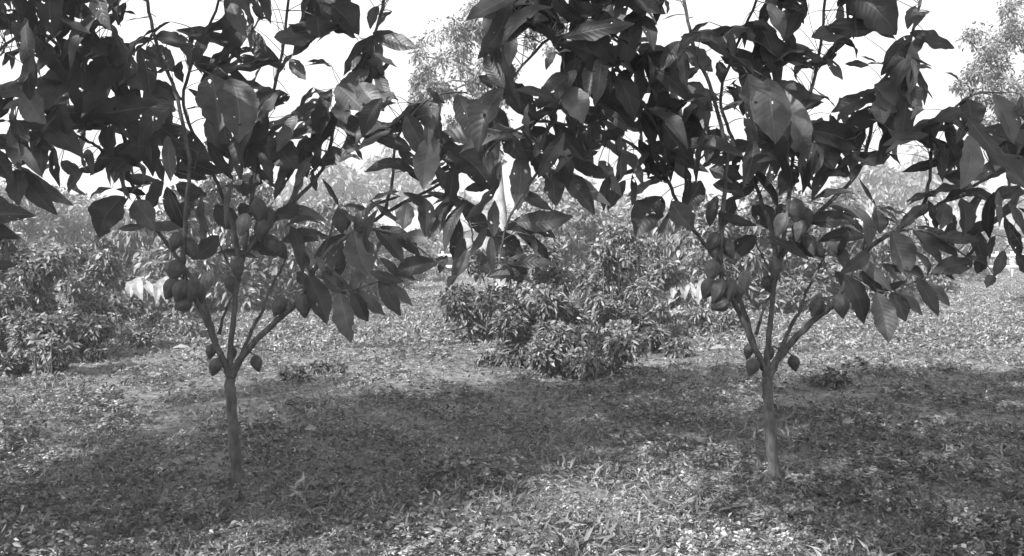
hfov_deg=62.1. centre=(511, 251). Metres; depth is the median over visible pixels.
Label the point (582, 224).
bush
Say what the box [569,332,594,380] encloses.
palmate plant
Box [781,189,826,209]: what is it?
distant tree
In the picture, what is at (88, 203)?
distant tree
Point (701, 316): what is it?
bush
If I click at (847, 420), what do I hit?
fallen leaf
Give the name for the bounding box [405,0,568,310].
leaved tree
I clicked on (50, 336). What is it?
palmate plant
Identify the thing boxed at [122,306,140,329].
palmate plant
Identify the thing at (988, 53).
leaved tree
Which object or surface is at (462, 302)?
leafy bush
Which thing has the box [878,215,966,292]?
hedge bush
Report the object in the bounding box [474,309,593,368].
bush
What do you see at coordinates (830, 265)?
hedge bush
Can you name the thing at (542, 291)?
leafy bush
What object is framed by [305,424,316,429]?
fallen leaf
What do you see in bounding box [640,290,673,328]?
palmate plant
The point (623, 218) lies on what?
bush
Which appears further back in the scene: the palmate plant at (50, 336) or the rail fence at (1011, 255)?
the rail fence at (1011, 255)
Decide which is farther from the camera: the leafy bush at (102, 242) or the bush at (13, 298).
the leafy bush at (102, 242)
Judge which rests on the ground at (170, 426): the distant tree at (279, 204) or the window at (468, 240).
the distant tree at (279, 204)
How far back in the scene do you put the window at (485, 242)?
47.93 m
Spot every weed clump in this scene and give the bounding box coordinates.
[275,365,316,383]
[307,358,347,375]
[808,366,852,389]
[840,355,889,371]
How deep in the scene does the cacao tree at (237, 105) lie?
4.02 m
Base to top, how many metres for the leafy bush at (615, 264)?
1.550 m
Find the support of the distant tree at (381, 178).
on the ground at (170, 426)
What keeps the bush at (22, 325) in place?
on the ground at (170, 426)
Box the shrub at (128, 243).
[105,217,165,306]
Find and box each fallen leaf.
[173,344,188,347]
[238,376,246,382]
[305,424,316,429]
[710,345,725,348]
[842,418,853,423]
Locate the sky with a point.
(407, 17)
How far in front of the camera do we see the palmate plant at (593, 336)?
7.25 m
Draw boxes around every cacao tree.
[0,0,508,485]
[460,0,1023,480]
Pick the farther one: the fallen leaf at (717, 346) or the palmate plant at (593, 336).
the fallen leaf at (717, 346)
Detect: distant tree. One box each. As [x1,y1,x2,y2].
[22,193,122,226]
[236,192,286,221]
[278,161,384,214]
[355,144,434,226]
[450,188,514,222]
[562,176,667,223]
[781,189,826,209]
[823,160,922,262]
[897,145,989,228]
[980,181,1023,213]
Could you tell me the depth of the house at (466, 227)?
48.00 m
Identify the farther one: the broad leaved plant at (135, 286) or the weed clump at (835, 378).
the broad leaved plant at (135, 286)
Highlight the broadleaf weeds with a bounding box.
[0,312,1023,555]
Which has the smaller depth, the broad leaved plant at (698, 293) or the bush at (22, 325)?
the bush at (22, 325)
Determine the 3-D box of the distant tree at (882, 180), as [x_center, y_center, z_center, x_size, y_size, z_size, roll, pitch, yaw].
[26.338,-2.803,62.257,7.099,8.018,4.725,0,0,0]
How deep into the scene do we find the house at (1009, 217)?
48.66 m
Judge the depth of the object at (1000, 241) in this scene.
43.63 m
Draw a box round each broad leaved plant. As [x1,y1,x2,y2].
[125,277,153,315]
[154,276,168,313]
[666,278,695,318]
[696,277,715,307]
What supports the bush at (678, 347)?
on the ground at (170, 426)
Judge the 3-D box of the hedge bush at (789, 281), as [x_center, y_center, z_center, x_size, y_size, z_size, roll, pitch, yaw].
[4.965,-0.132,15.993,1.895,2.779,2.072,0,0,31]
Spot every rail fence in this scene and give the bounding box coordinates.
[438,251,474,277]
[989,251,1023,278]
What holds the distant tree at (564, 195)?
on the ground at (170, 426)
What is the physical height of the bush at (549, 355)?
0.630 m
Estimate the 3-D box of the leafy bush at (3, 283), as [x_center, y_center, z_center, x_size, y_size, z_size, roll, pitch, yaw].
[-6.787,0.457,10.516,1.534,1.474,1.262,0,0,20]
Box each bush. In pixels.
[0,176,82,294]
[0,226,84,350]
[0,248,20,290]
[0,284,34,355]
[0,306,89,378]
[27,184,131,291]
[41,240,133,336]
[64,299,154,362]
[70,232,147,321]
[130,181,234,319]
[137,311,202,336]
[173,167,296,313]
[235,200,345,308]
[294,193,395,300]
[347,221,415,288]
[394,225,448,281]
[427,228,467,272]
[435,246,538,343]
[472,177,628,294]
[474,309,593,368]
[489,235,606,356]
[523,318,651,379]
[563,220,662,332]
[578,192,669,291]
[595,299,694,358]
[614,237,688,323]
[673,183,790,313]
[680,305,744,338]
[728,173,831,310]
[785,183,893,309]
[847,197,932,300]
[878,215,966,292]
[945,243,996,282]
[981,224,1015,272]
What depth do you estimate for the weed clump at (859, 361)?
7.87 m
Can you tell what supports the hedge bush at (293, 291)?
on the ground at (170, 426)
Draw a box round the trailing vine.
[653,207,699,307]
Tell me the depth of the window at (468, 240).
47.93 m
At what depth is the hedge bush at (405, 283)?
24.01 m
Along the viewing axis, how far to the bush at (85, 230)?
24.30 m
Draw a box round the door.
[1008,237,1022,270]
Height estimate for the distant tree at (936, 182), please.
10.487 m
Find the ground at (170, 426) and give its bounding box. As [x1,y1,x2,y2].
[0,254,1023,555]
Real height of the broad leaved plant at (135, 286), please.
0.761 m
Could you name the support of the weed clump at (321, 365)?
on the ground at (170, 426)
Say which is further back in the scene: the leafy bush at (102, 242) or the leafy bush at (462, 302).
the leafy bush at (102, 242)
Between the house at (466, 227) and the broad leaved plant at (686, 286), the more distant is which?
the house at (466, 227)
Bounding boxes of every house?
[460,210,492,271]
[944,210,1023,270]
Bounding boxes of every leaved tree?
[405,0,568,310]
[947,0,1023,146]
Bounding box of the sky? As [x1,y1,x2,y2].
[0,0,1023,247]
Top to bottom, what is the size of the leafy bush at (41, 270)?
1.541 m
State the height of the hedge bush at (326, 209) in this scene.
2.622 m
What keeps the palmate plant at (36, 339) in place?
on the ground at (170, 426)
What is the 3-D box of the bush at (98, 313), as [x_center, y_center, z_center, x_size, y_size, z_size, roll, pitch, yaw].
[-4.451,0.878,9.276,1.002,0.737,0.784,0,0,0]
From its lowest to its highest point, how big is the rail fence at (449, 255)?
1.250 m
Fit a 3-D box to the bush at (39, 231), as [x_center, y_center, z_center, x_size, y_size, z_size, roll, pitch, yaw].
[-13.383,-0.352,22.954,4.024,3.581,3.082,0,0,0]
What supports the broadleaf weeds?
on the ground at (170, 426)
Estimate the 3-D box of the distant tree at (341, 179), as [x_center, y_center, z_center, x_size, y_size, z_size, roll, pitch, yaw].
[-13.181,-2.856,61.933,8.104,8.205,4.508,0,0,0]
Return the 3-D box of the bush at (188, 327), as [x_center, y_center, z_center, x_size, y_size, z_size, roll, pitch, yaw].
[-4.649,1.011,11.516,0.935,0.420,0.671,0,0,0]
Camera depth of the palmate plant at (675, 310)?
11.24 m
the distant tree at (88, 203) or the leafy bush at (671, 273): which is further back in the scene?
the distant tree at (88, 203)
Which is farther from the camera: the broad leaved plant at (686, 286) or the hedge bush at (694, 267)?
the hedge bush at (694, 267)
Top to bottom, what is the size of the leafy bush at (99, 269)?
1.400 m
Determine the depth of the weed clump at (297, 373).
7.17 m
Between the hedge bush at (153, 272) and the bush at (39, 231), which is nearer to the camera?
the hedge bush at (153, 272)
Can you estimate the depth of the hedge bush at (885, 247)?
18.10 m
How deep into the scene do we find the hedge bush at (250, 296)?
15.76 m
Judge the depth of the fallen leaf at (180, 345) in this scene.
9.32 m
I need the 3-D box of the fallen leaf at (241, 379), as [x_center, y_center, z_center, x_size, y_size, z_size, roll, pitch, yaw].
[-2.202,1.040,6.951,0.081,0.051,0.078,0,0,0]
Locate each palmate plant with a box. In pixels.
[25,332,46,379]
[37,331,56,377]
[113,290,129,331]
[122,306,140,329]
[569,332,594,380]
[585,332,600,378]
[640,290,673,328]
[669,305,682,336]
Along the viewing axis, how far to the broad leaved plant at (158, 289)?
12.90 m
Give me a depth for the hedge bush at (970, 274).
31.44 m
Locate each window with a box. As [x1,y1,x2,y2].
[465,238,474,251]
[479,238,488,251]
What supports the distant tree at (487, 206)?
on the ground at (170, 426)
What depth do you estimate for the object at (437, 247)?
43.48 m
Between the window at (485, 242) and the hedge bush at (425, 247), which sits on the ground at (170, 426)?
the hedge bush at (425, 247)

